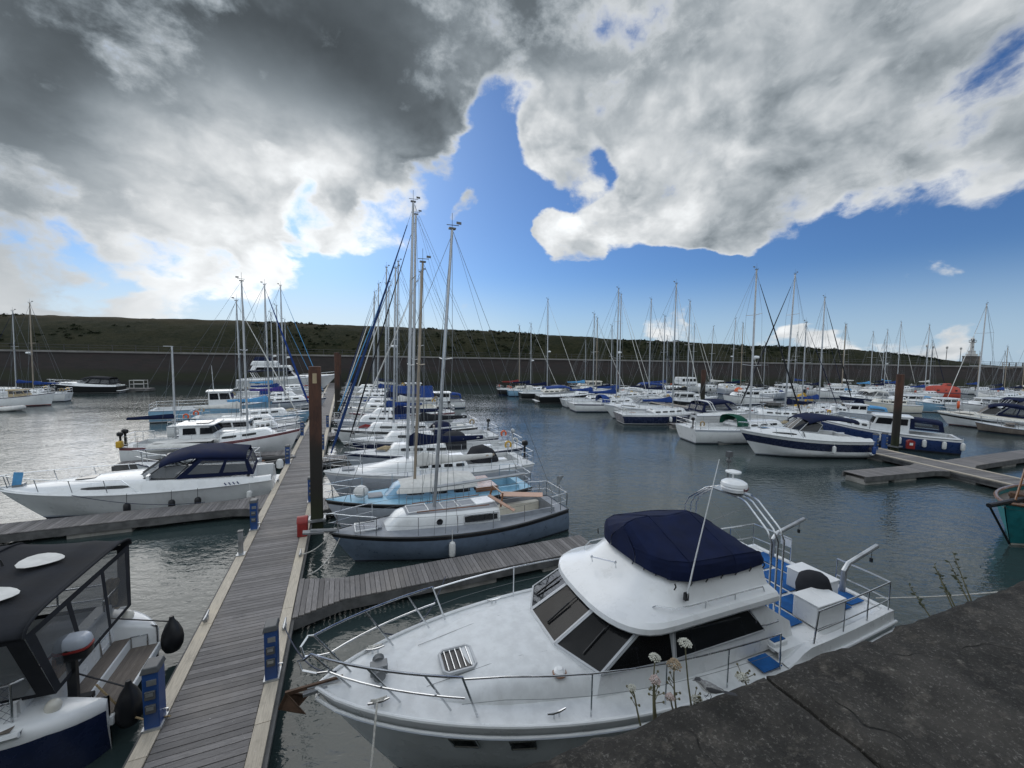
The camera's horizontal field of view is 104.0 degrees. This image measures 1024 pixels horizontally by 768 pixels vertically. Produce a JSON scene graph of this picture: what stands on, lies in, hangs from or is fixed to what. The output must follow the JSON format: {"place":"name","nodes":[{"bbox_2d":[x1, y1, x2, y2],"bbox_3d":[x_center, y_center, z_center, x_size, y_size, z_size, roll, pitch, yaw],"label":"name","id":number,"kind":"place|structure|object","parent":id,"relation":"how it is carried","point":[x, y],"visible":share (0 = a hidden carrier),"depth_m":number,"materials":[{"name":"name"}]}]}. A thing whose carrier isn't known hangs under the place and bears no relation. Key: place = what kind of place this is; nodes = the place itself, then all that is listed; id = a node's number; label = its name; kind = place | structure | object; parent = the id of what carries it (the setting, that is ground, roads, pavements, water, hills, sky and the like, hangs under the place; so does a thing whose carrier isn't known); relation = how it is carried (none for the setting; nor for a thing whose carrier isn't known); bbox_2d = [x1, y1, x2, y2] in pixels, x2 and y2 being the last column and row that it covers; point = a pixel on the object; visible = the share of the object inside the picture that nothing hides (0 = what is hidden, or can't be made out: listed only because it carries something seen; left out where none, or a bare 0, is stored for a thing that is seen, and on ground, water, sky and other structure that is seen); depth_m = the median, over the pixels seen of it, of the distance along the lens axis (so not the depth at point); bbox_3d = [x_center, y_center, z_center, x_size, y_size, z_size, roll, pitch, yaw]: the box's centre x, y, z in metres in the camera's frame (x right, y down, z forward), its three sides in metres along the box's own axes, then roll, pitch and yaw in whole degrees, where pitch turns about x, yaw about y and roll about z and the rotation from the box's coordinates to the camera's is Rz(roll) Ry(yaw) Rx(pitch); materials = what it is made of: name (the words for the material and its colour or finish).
{"place":"outdoors","nodes":[
{"label":"outdoors","id":0,"kind":"place"},
{"bbox_2d":[0,314,995,365],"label":"grass bank","id":1,"kind":"structure","parent":0,"point":[176,334],"depth_m":94.48,"materials":[{"name":"green plant"}]},
{"bbox_2d":[0,313,942,361],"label":"scrub","id":2,"kind":"object","parent":1,"relation":"on","point":[652,342],"visible":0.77,"depth_m":102.77,"materials":[{"name":"green plant"}]},
{"bbox_2d":[0,385,1023,767],"bbox_3d":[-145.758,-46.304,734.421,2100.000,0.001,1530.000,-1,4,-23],"label":"water","id":3,"kind":"structure","parent":0,"point":[606,465],"depth_m":16.23,"materials":[{"name":"grey liquid"}]},
{"bbox_2d":[0,309,49,391],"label":"sailing boat","id":4,"kind":"object","parent":3,"relation":"on","point":[16,380],"visible":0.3,"depth_m":48.81,"materials":[{"name":"grey paint"}]},
{"bbox_2d":[0,387,54,406],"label":"fishing boat","id":5,"kind":"object","parent":3,"relation":"on","point":[17,397],"visible":0.94,"depth_m":43.35,"materials":[{"name":"white paint"}]},
{"bbox_2d":[0,300,73,401],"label":"sailing boat","id":6,"kind":"object","parent":3,"relation":"on","point":[62,396],"visible":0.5,"depth_m":47.32,"materials":[{"name":"grey paint"}]},
{"bbox_2d":[22,380,154,391],"bbox_3d":[-63.203,0.406,59.608,16.000,2.081,1.640,0,4,-15],"label":"pontoon","id":7,"kind":"object","parent":3,"relation":"on","point":[137,389],"visible":0.41,"depth_m":60.60,"materials":[{"name":"concrete"}]},
{"bbox_2d":[49,376,128,393],"bbox_3d":[-61.398,0.301,57.700,8.743,2.912,3.084,0,4,-21],"label":"sports cruiser","id":8,"kind":"object","parent":3,"relation":"on","point":[88,387],"visible":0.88,"depth_m":57.08,"materials":[{"name":"black paint"}]},
{"bbox_2d":[0,538,183,767],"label":"canopied boat","id":9,"kind":"object","parent":3,"relation":"on","point":[70,690],"visible":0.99,"depth_m":6.36,"materials":[{"name":"black paint"}]},
{"bbox_2d":[0,494,268,542],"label":"finger pontoon","id":10,"kind":"object","parent":3,"relation":"on","point":[72,527],"visible":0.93,"depth_m":13.89,"materials":[{"name":"wood"}]},
{"bbox_2d":[0,443,283,518],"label":"sports cruiser","id":11,"kind":"object","parent":3,"relation":"on","point":[195,482],"visible":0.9,"depth_m":15.58,"materials":[{"name":"grey plastic"}]},
{"bbox_2d":[132,447,261,468],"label":"day boat","id":12,"kind":"object","parent":3,"relation":"on","point":[143,466],"visible":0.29,"depth_m":19.82,"materials":[{"name":"black paint"}]},
{"bbox_2d":[111,449,292,470],"bbox_3d":[-16.760,4.409,22.214,7.994,0.698,1.606,-1,4,-23],"label":"finger pontoon","id":13,"kind":"object","parent":3,"relation":"on","point":[116,467],"visible":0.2,"depth_m":21.06,"materials":[{"name":"wood"}]},
{"bbox_2d":[115,276,299,461],"bbox_3d":[-17.321,-0.894,23.511,8.813,11.383,3.163,0,4,-21],"label":"ketch","id":14,"kind":"object","parent":3,"relation":"on","point":[265,439],"visible":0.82,"depth_m":23.30,"materials":[{"name":"grey paint"}]},
{"bbox_2d":[146,438,218,452],"bbox_3d":[-17.979,3.346,21.788,3.082,0.511,1.584,0,4,-21],"label":"dinghy","id":15,"kind":"object","parent":14,"relation":"on","point":[173,443],"visible":0.87,"depth_m":21.32,"materials":[{"name":"white paint"}]},
{"bbox_2d":[148,366,273,422],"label":"cabin boat","id":16,"kind":"object","parent":3,"relation":"on","point":[217,396],"visible":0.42,"depth_m":36.95,"materials":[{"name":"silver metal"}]},
{"bbox_2d":[122,383,334,767],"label":"jetty","id":17,"kind":"object","parent":3,"relation":"on","point":[218,718],"visible":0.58,"depth_m":7.71,"materials":[{"name":"wood"}]},
{"bbox_2d":[139,655,169,734],"bbox_3d":[-5.552,4.811,6.240,0.297,1.010,0.340,-1,4,-23],"label":"service pedestal","id":18,"kind":"object","parent":17,"relation":"on","point":[152,675],"visible":1,"depth_m":6.13,"materials":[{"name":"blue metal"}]},
{"bbox_2d":[249,498,260,531],"bbox_3d":[-8.469,4.286,13.184,0.297,1.010,0.340,-1,4,-23],"label":"service pedestal","id":19,"kind":"object","parent":17,"relation":"on","point":[254,518],"visible":1,"depth_m":13.06,"materials":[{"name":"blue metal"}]},
{"bbox_2d":[262,617,282,683],"bbox_3d":[-4.295,4.767,7.199,0.297,1.010,0.340,-1,4,-23],"label":"service pedestal","id":20,"kind":"object","parent":17,"relation":"on","point":[272,662],"visible":1,"depth_m":7.08,"materials":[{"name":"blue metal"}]},
{"bbox_2d":[296,515,307,536],"bbox_3d":[-6.726,4.539,12.848,0.309,0.612,0.425,-1,4,-23],"label":"fire cabinet","id":21,"kind":"object","parent":17,"relation":"on","point":[302,523],"visible":0.91,"depth_m":12.67,"materials":[{"name":"red paint"}]},
{"bbox_2d":[166,297,301,437],"bbox_3d":[-20.596,-1.208,30.119,8.338,10.995,2.860,-1,4,-23],"label":"sailing boat","id":22,"kind":"object","parent":3,"relation":"on","point":[170,428],"visible":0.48,"depth_m":30.07,"materials":[{"name":"grey paint"}]},
{"bbox_2d":[176,413,305,440],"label":"cabin boat","id":23,"kind":"object","parent":3,"relation":"on","point":[231,423],"visible":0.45,"depth_m":27.41,"materials":[{"name":"blue paint"}]},
{"bbox_2d":[190,280,308,422],"bbox_3d":[-21.683,-2.413,33.718,8.738,12.873,3.015,-1,4,-24],"label":"sailing boat","id":24,"kind":"object","parent":3,"relation":"on","point":[268,409],"visible":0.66,"depth_m":33.97,"materials":[{"name":"grey paint"}]},
{"bbox_2d":[233,305,308,398],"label":"sailing boat","id":25,"kind":"object","parent":3,"relation":"on","point":[277,393],"visible":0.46,"depth_m":48.43,"materials":[{"name":"grey paint"}]},
{"bbox_2d":[239,311,305,394],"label":"sailing boat","id":26,"kind":"object","parent":3,"relation":"on","point":[295,391],"visible":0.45,"depth_m":54.80,"materials":[{"name":"grey paint"}]},
{"bbox_2d":[234,283,325,409],"bbox_3d":[-25.507,-3.961,43.833,9.543,14.451,3.248,-1,4,-22],"label":"sailing boat","id":27,"kind":"object","parent":3,"relation":"on","point":[283,401],"visible":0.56,"depth_m":43.80,"materials":[{"name":"blue paint"}]},
{"bbox_2d":[255,318,308,393],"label":"sailing boat","id":28,"kind":"object","parent":3,"relation":"on","point":[293,386],"visible":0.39,"depth_m":60.40,"materials":[{"name":"grey paint"}]},
{"bbox_2d":[235,357,333,390],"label":"motor yacht","id":29,"kind":"object","parent":3,"relation":"on","point":[326,378],"visible":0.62,"depth_m":66.86,"materials":[{"name":"blue paint"}]},
{"bbox_2d":[308,366,326,534],"bbox_3d":[-6.838,2.912,13.983,0.580,7.050,0.580,-1,4,-23],"label":"piling","id":30,"kind":"object","parent":3,"relation":"in","point":[316,519],"visible":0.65,"depth_m":13.77,"materials":[{"name":"metal"}]},
{"bbox_2d":[334,352,340,416],"bbox_3d":[-16.670,0.810,38.180,0.680,7.610,0.680,-1,4,-23],"label":"piling","id":31,"kind":"object","parent":3,"relation":"in","point":[337,376],"visible":0.82,"depth_m":37.95,"materials":[{"name":"metal"}]},
{"bbox_2d":[342,280,406,402],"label":"sailing yacht","id":32,"kind":"object","parent":3,"relation":"on","point":[373,395],"visible":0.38,"depth_m":49.37,"materials":[{"name":"grey paint"}]},
{"bbox_2d":[343,289,406,394],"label":"sailing yacht","id":33,"kind":"object","parent":3,"relation":"on","point":[359,392],"visible":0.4,"depth_m":54.91,"materials":[{"name":"grey paint"}]},
{"bbox_2d":[345,299,404,390],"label":"sailing yacht","id":34,"kind":"object","parent":3,"relation":"on","point":[368,386],"visible":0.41,"depth_m":62.75,"materials":[{"name":"grey paint"}]},
{"bbox_2d":[333,278,443,427],"bbox_3d":[-9.795,-2.029,32.108,8.613,12.740,2.924,-1,4,-25],"label":"sailing yacht","id":35,"kind":"object","parent":3,"relation":"on","point":[365,419],"visible":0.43,"depth_m":31.58,"materials":[{"name":"grey paint"}]},
{"bbox_2d":[340,262,439,416],"bbox_3d":[-11.980,-4.023,39.492,9.818,15.637,3.361,-1,4,-22],"label":"sailing yacht","id":36,"kind":"object","parent":3,"relation":"on","point":[372,406],"visible":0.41,"depth_m":38.80,"materials":[{"name":"grey paint"}]},
{"bbox_2d":[345,285,438,405],"bbox_3d":[-13.073,-3.746,43.864,9.818,14.452,3.312,-1,4,-23],"label":"sailing yacht","id":37,"kind":"object","parent":3,"relation":"on","point":[427,393],"visible":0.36,"depth_m":43.79,"materials":[{"name":"grey paint"}]},
{"bbox_2d":[348,259,454,421],"bbox_3d":[-9.896,-3.653,36.078,9.418,15.436,3.195,-1,4,-24],"label":"sailing yacht","id":38,"kind":"object","parent":3,"relation":"on","point":[400,398],"visible":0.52,"depth_m":35.54,"materials":[{"name":"grey paint"}]},
{"bbox_2d":[332,262,477,445],"bbox_3d":[-7.500,-1.966,28.510,9.938,13.184,3.374,-1,4,-22],"label":"sailing yacht","id":39,"kind":"object","parent":3,"relation":"on","point":[382,428],"visible":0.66,"depth_m":27.87,"materials":[{"name":"white paint"}]},
{"bbox_2d":[347,268,498,449],"bbox_3d":[-5.456,-1.309,25.504,9.413,12.352,3.182,-1,4,-24],"label":"sailing yacht","id":40,"kind":"object","parent":3,"relation":"on","point":[393,435],"visible":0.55,"depth_m":25.07,"materials":[{"name":"white paint"}]},
{"bbox_2d":[322,256,532,526],"bbox_3d":[-3.011,0.295,15.303,7.839,10.625,2.776,-1,4,-24],"label":"sailing boat","id":41,"kind":"object","parent":3,"relation":"on","point":[402,488],"visible":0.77,"depth_m":14.92,"materials":[{"name":"white paint"}]},
{"bbox_2d":[323,196,534,495],"bbox_3d":[-3.667,-1.595,18.494,9.537,13.940,3.383,-1,4,-24],"label":"sailing yacht","id":42,"kind":"object","parent":3,"relation":"on","point":[395,466],"visible":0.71,"depth_m":17.94,"materials":[{"name":"grey paint"}]},
{"bbox_2d":[344,210,522,465],"bbox_3d":[-4.189,-2.179,22.055,9.738,14.600,3.310,-1,4,-23],"label":"sailing yacht","id":43,"kind":"object","parent":3,"relation":"on","point":[463,447],"visible":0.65,"depth_m":21.40,"materials":[{"name":"white paint"}]},
{"bbox_2d":[302,213,568,561],"bbox_3d":[-1.954,0.177,13.082,8.822,11.200,2.849,-1,4,-25],"label":"sailing boat","id":44,"kind":"object","parent":3,"relation":"on","point":[442,529],"visible":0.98,"depth_m":12.70,"materials":[{"name":"grey paint"}]},
{"bbox_2d":[292,535,590,629],"bbox_3d":[-1.368,5.425,11.251,8.294,0.698,1.706,-1,4,-23],"label":"finger pontoon","id":45,"kind":"object","parent":3,"relation":"on","point":[435,573],"visible":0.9,"depth_m":10.63,"materials":[{"name":"wood"}]},
{"bbox_2d":[431,391,464,408],"bbox_3d":[-9.081,2.129,47.917,6.646,2.418,2.750,0,4,-21],"label":"cabin launch","id":46,"kind":"object","parent":3,"relation":"on","point":[456,403],"visible":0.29,"depth_m":47.71,"materials":[{"name":"white paint"}]},
{"bbox_2d":[496,325,541,395],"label":"sailing boat","id":47,"kind":"object","parent":3,"relation":"on","point":[503,392],"visible":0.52,"depth_m":65.59,"materials":[{"name":"black paint"}]},
{"bbox_2d":[506,323,556,396],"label":"sailing boat","id":48,"kind":"object","parent":3,"relation":"on","point":[510,392],"visible":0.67,"depth_m":64.11,"materials":[{"name":"grey paint"}]},
{"bbox_2d":[518,299,578,399],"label":"sailing boat","id":49,"kind":"object","parent":3,"relation":"on","point":[526,395],"visible":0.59,"depth_m":60.02,"materials":[{"name":"black paint"}]},
{"bbox_2d":[532,385,598,403],"bbox_3d":[7.835,1.634,55.878,9.743,2.912,3.081,0,4,-11],"label":"sports cruiser","id":50,"kind":"object","parent":3,"relation":"on","point":[548,398],"visible":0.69,"depth_m":54.51,"materials":[{"name":"black paint"}]},
{"bbox_2d":[278,451,897,767],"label":"motor yacht","id":51,"kind":"object","parent":3,"relation":"on","point":[553,664],"visible":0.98,"depth_m":6.36,"materials":[{"name":"white paint"}]},
{"bbox_2d":[601,633,673,676],"bbox_3d":[1.898,4.028,6.055,1.315,0.526,0.163,0,4,-18],"label":"side window","id":52,"kind":"structure","parent":51,"relation":"in","point":[636,653],"depth_m":6.07,"materials":[{"name":"black glass"}]},
{"bbox_2d":[560,311,628,407],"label":"sailing boat","id":53,"kind":"object","parent":3,"relation":"on","point":[564,400],"visible":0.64,"depth_m":51.36,"materials":[{"name":"grey paint"}]},
{"bbox_2d":[567,288,648,411],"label":"sailing boat","id":54,"kind":"object","parent":3,"relation":"on","point":[585,406],"visible":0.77,"depth_m":47.55,"materials":[{"name":"white paint"}]},
{"bbox_2d":[594,293,653,399],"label":"sailing boat","id":55,"kind":"object","parent":3,"relation":"on","point":[632,395],"visible":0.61,"depth_m":56.56,"materials":[{"name":"grey paint"}]},
{"bbox_2d":[600,397,669,417],"bbox_3d":[13.582,2.778,42.602,8.743,2.636,2.882,0,4,-8],"label":"sports cruiser","id":56,"kind":"object","parent":3,"relation":"on","point":[610,407],"visible":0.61,"depth_m":41.67,"materials":[{"name":"grey plastic"}]},
{"bbox_2d":[622,296,676,395],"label":"sailing boat","id":57,"kind":"object","parent":3,"relation":"on","point":[655,392],"visible":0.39,"depth_m":59.93,"materials":[{"name":"grey paint"}]},
{"bbox_2d":[613,279,702,424],"bbox_3d":[14.943,-2.991,39.274,9.136,14.545,3.235,1,4,-7],"label":"sailing boat","id":58,"kind":"object","parent":3,"relation":"on","point":[656,416],"visible":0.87,"depth_m":38.94,"materials":[{"name":"white paint"}]},
{"bbox_2d":[634,314,691,404],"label":"sailing boat","id":59,"kind":"object","parent":3,"relation":"on","point":[656,396],"visible":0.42,"depth_m":56.17,"materials":[{"name":"grey paint"}]},
{"bbox_2d":[663,392,698,405],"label":"cabin boat","id":60,"kind":"object","parent":3,"relation":"on","point":[685,398],"visible":0.45,"depth_m":53.86,"materials":[{"name":"white paint"}]},
{"bbox_2d":[661,324,709,390],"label":"motor sailer","id":61,"kind":"object","parent":3,"relation":"on","point":[677,380],"visible":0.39,"depth_m":80.34,"materials":[{"name":"white paint"}]},
{"bbox_2d":[658,300,717,400],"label":"sailing boat","id":62,"kind":"object","parent":3,"relation":"on","point":[685,388],"visible":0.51,"depth_m":55.56,"materials":[{"name":"grey paint"}]},
{"bbox_2d":[688,325,730,392],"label":"sailing boat","id":63,"kind":"object","parent":3,"relation":"on","point":[709,388],"visible":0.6,"depth_m":78.34,"materials":[{"name":"grey paint"}]},
{"bbox_2d":[685,398,765,422],"bbox_3d":[21.507,2.950,40.075,9.343,2.912,2.984,0,4,-11],"label":"sports cruiser","id":64,"kind":"object","parent":3,"relation":"on","point":[713,403],"visible":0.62,"depth_m":38.74,"materials":[{"name":"grey plastic"}]},
{"bbox_2d":[675,266,800,443],"bbox_3d":[18.668,-2.218,31.282,10.613,14.220,3.567,0,4,-8],"label":"sailing boat","id":65,"kind":"object","parent":3,"relation":"on","point":[724,429],"visible":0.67,"depth_m":30.98,"materials":[{"name":"grey paint"}]},
{"bbox_2d":[716,322,762,394],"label":"sailing boat","id":66,"kind":"object","parent":3,"relation":"on","point":[721,390],"visible":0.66,"depth_m":75.18,"materials":[{"name":"grey paint"}]},
{"bbox_2d":[723,390,772,404],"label":"cabin boat","id":67,"kind":"object","parent":3,"relation":"on","point":[733,397],"visible":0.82,"depth_m":57.51,"materials":[{"name":"white paint"}]},
{"bbox_2d":[738,342,787,399],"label":"sailing boat","id":68,"kind":"object","parent":3,"relation":"on","point":[772,393],"visible":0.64,"depth_m":66.21,"materials":[{"name":"grey paint"}]},
{"bbox_2d":[736,269,832,421],"bbox_3d":[26.955,-3.420,39.681,9.743,15.765,3.394,0,4,-8],"label":"sailing boat","id":69,"kind":"object","parent":3,"relation":"on","point":[768,413],"visible":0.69,"depth_m":39.38,"materials":[{"name":"grey paint"}]},
{"bbox_2d":[762,319,839,415],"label":"sailing boat","id":70,"kind":"object","parent":3,"relation":"on","point":[815,410],"visible":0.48,"depth_m":40.55,"materials":[{"name":"grey paint"}]},
{"bbox_2d":[735,413,875,457],"bbox_3d":[19.359,3.631,26.897,8.743,3.271,3.146,1,4,-1],"label":"sports cruiser","id":71,"kind":"object","parent":3,"relation":"on","point":[802,435],"visible":0.98,"depth_m":25.98,"materials":[{"name":"blue paint"}]},
{"bbox_2d":[780,295,853,409],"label":"sailing boat","id":72,"kind":"object","parent":3,"relation":"on","point":[809,397],"visible":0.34,"depth_m":45.88,"materials":[{"name":"grey paint"}]},
{"bbox_2d":[648,402,1023,487],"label":"jetty","id":73,"kind":"object","parent":3,"relation":"on","point":[971,475],"visible":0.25,"depth_m":22.58,"materials":[{"name":"wood"}]},
{"bbox_2d":[817,323,863,398],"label":"sailing boat","id":74,"kind":"object","parent":3,"relation":"on","point":[853,391],"visible":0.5,"depth_m":70.44,"materials":[{"name":"grey paint"}]},
{"bbox_2d":[810,402,887,420],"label":"cabin boat","id":75,"kind":"object","parent":3,"relation":"on","point":[855,410],"visible":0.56,"depth_m":42.12,"materials":[{"name":"grey plastic"}]},
{"bbox_2d":[837,389,889,403],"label":"motor boat","id":76,"kind":"object","parent":3,"relation":"on","point":[860,396],"visible":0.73,"depth_m":57.62,"materials":[{"name":"white paint"}]},
{"bbox_2d":[861,329,899,395],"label":"sailing boat","id":77,"kind":"object","parent":3,"relation":"on","point":[891,391],"visible":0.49,"depth_m":76.42,"materials":[{"name":"grey paint"}]},
{"bbox_2d":[819,411,965,455],"bbox_3d":[28.512,3.725,30.705,8.057,2.884,3.065,4,5,36],"label":"cabin cruiser","id":78,"kind":"object","parent":3,"relation":"on","point":[930,442],"visible":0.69,"depth_m":29.46,"materials":[{"name":"blue plastic"}]},
{"bbox_2d":[864,396,922,412],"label":"cabin boat","id":79,"kind":"object","parent":3,"relation":"on","point":[888,404],"visible":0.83,"depth_m":51.02,"materials":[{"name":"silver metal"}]},
{"bbox_2d":[887,374,904,451],"bbox_3d":[26.934,2.690,28.012,0.640,6.760,0.640,-1,4,-23],"label":"piling","id":80,"kind":"object","parent":3,"relation":"in","point":[897,414],"visible":0.83,"depth_m":27.84,"materials":[{"name":"metal"}]},
{"bbox_2d":[842,463,950,484],"bbox_3d":[21.037,5.085,21.977,6.294,0.698,1.757,0,4,-16],"label":"finger pontoon","id":81,"kind":"object","parent":3,"relation":"on","point":[914,471],"visible":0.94,"depth_m":21.57,"materials":[{"name":"concrete"}]},
{"bbox_2d":[903,324,944,396],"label":"sailing boat","id":82,"kind":"object","parent":3,"relation":"on","point":[927,393],"visible":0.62,"depth_m":71.40,"materials":[{"name":"grey paint"}]},
{"bbox_2d":[915,396,967,412],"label":"cabin boat","id":83,"kind":"object","parent":3,"relation":"on","point":[931,404],"visible":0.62,"depth_m":52.07,"materials":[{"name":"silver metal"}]},
{"bbox_2d":[925,383,961,399],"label":"lifeboat","id":84,"kind":"object","parent":3,"relation":"on","point":[945,388],"visible":0.69,"depth_m":71.59,"materials":[{"name":"plastic"}]},
{"bbox_2d":[944,302,999,410],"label":"sailing boat","id":85,"kind":"object","parent":3,"relation":"on","point":[954,406],"visible":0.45,"depth_m":52.01,"materials":[{"name":"grey paint"}]},
{"bbox_2d":[933,401,1023,427],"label":"launch","id":86,"kind":"object","parent":3,"relation":"on","point":[964,418],"visible":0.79,"depth_m":39.65,"materials":[{"name":"white paint"}]},
{"bbox_2d":[939,450,1023,468],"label":"finger pontoon","id":87,"kind":"object","parent":3,"relation":"on","point":[1006,459],"visible":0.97,"depth_m":24.79,"materials":[{"name":"wood"}]},
{"bbox_2d":[961,397,1001,411],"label":"cabin boat","id":88,"kind":"object","parent":3,"relation":"on","point":[975,404],"visible":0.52,"depth_m":50.60,"materials":[{"name":"white paint"}]},
{"bbox_2d":[975,415,1023,435],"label":"fishing boat","id":89,"kind":"object","parent":3,"relation":"on","point":[1008,428],"visible":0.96,"depth_m":36.95,"materials":[{"name":"white plastic"}]},
{"bbox_2d":[980,346,1023,397],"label":"sailing boat","id":90,"kind":"object","parent":3,"relation":"on","point":[1003,395],"visible":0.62,"depth_m":68.50,"materials":[{"name":"grey paint"}]},
{"bbox_2d":[982,397,1023,414],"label":"motor boat","id":91,"kind":"object","parent":3,"relation":"on","point":[1016,400],"visible":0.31,"depth_m":47.19,"materials":[{"name":"blue paint"}]},
{"bbox_2d":[986,470,1023,544],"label":"wooden boat","id":92,"kind":"object","parent":3,"relation":"on","point":[1009,503],"visible":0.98,"depth_m":13.91,"materials":[{"name":"teal wood"}]},
{"bbox_2d":[0,349,1023,390],"bbox_3d":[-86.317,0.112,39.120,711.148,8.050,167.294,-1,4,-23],"label":"harbour wall","id":93,"kind":"structure","parent":0,"point":[124,367],"depth_m":86.63,"materials":[{"name":"grey stone"}]},
{"bbox_2d":[0,343,990,365],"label":"railing","id":94,"kind":"object","parent":93,"relation":"on","point":[462,354],"visible":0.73,"depth_m":88.38,"materials":[{"name":"metal"}]},
{"bbox_2d":[0,0,1023,365],"label":"sky","id":95,"kind":"structure","parent":0,"point":[155,155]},
{"bbox_2d":[523,581,1023,767],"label":"quay wall","id":96,"kind":"structure","parent":0,"point":[944,689],"depth_m":1.03,"materials":[{"name":"concrete"}]},
{"bbox_2d":[648,652,664,719],"bbox_3d":[0.383,0.812,1.079,0.051,0.167,0.044,-1,4,-23],"label":"wild carrot","id":97,"kind":"object","parent":96,"relation":"attached to","point":[657,658],"visible":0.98,"depth_m":1.08,"materials":[{"name":"white plant"}]},
{"bbox_2d":[666,657,681,707],"bbox_3d":[0.447,0.826,1.104,0.044,0.140,0.041,4,5,36],"label":"wild carrot","id":98,"kind":"object","parent":96,"relation":"attached to","point":[671,660],"visible":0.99,"depth_m":1.10,"materials":[{"name":"beige plant"}]},
{"bbox_2d":[677,637,692,704],"bbox_3d":[0.493,0.808,1.133,0.052,0.174,0.041,4,5,40],"label":"wild carrot","id":99,"kind":"object","parent":96,"relation":"attached to","point":[686,643],"visible":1,"depth_m":1.13,"materials":[{"name":"white plant"}]},
{"bbox_2d":[693,677,736,700],"bbox_3d":[0.542,0.814,1.072,0.124,0.060,0.029,1,4,-3],"label":"bird","id":100,"kind":"object","parent":96,"relation":"on","point":[708,687],"visible":1,"depth_m":1.06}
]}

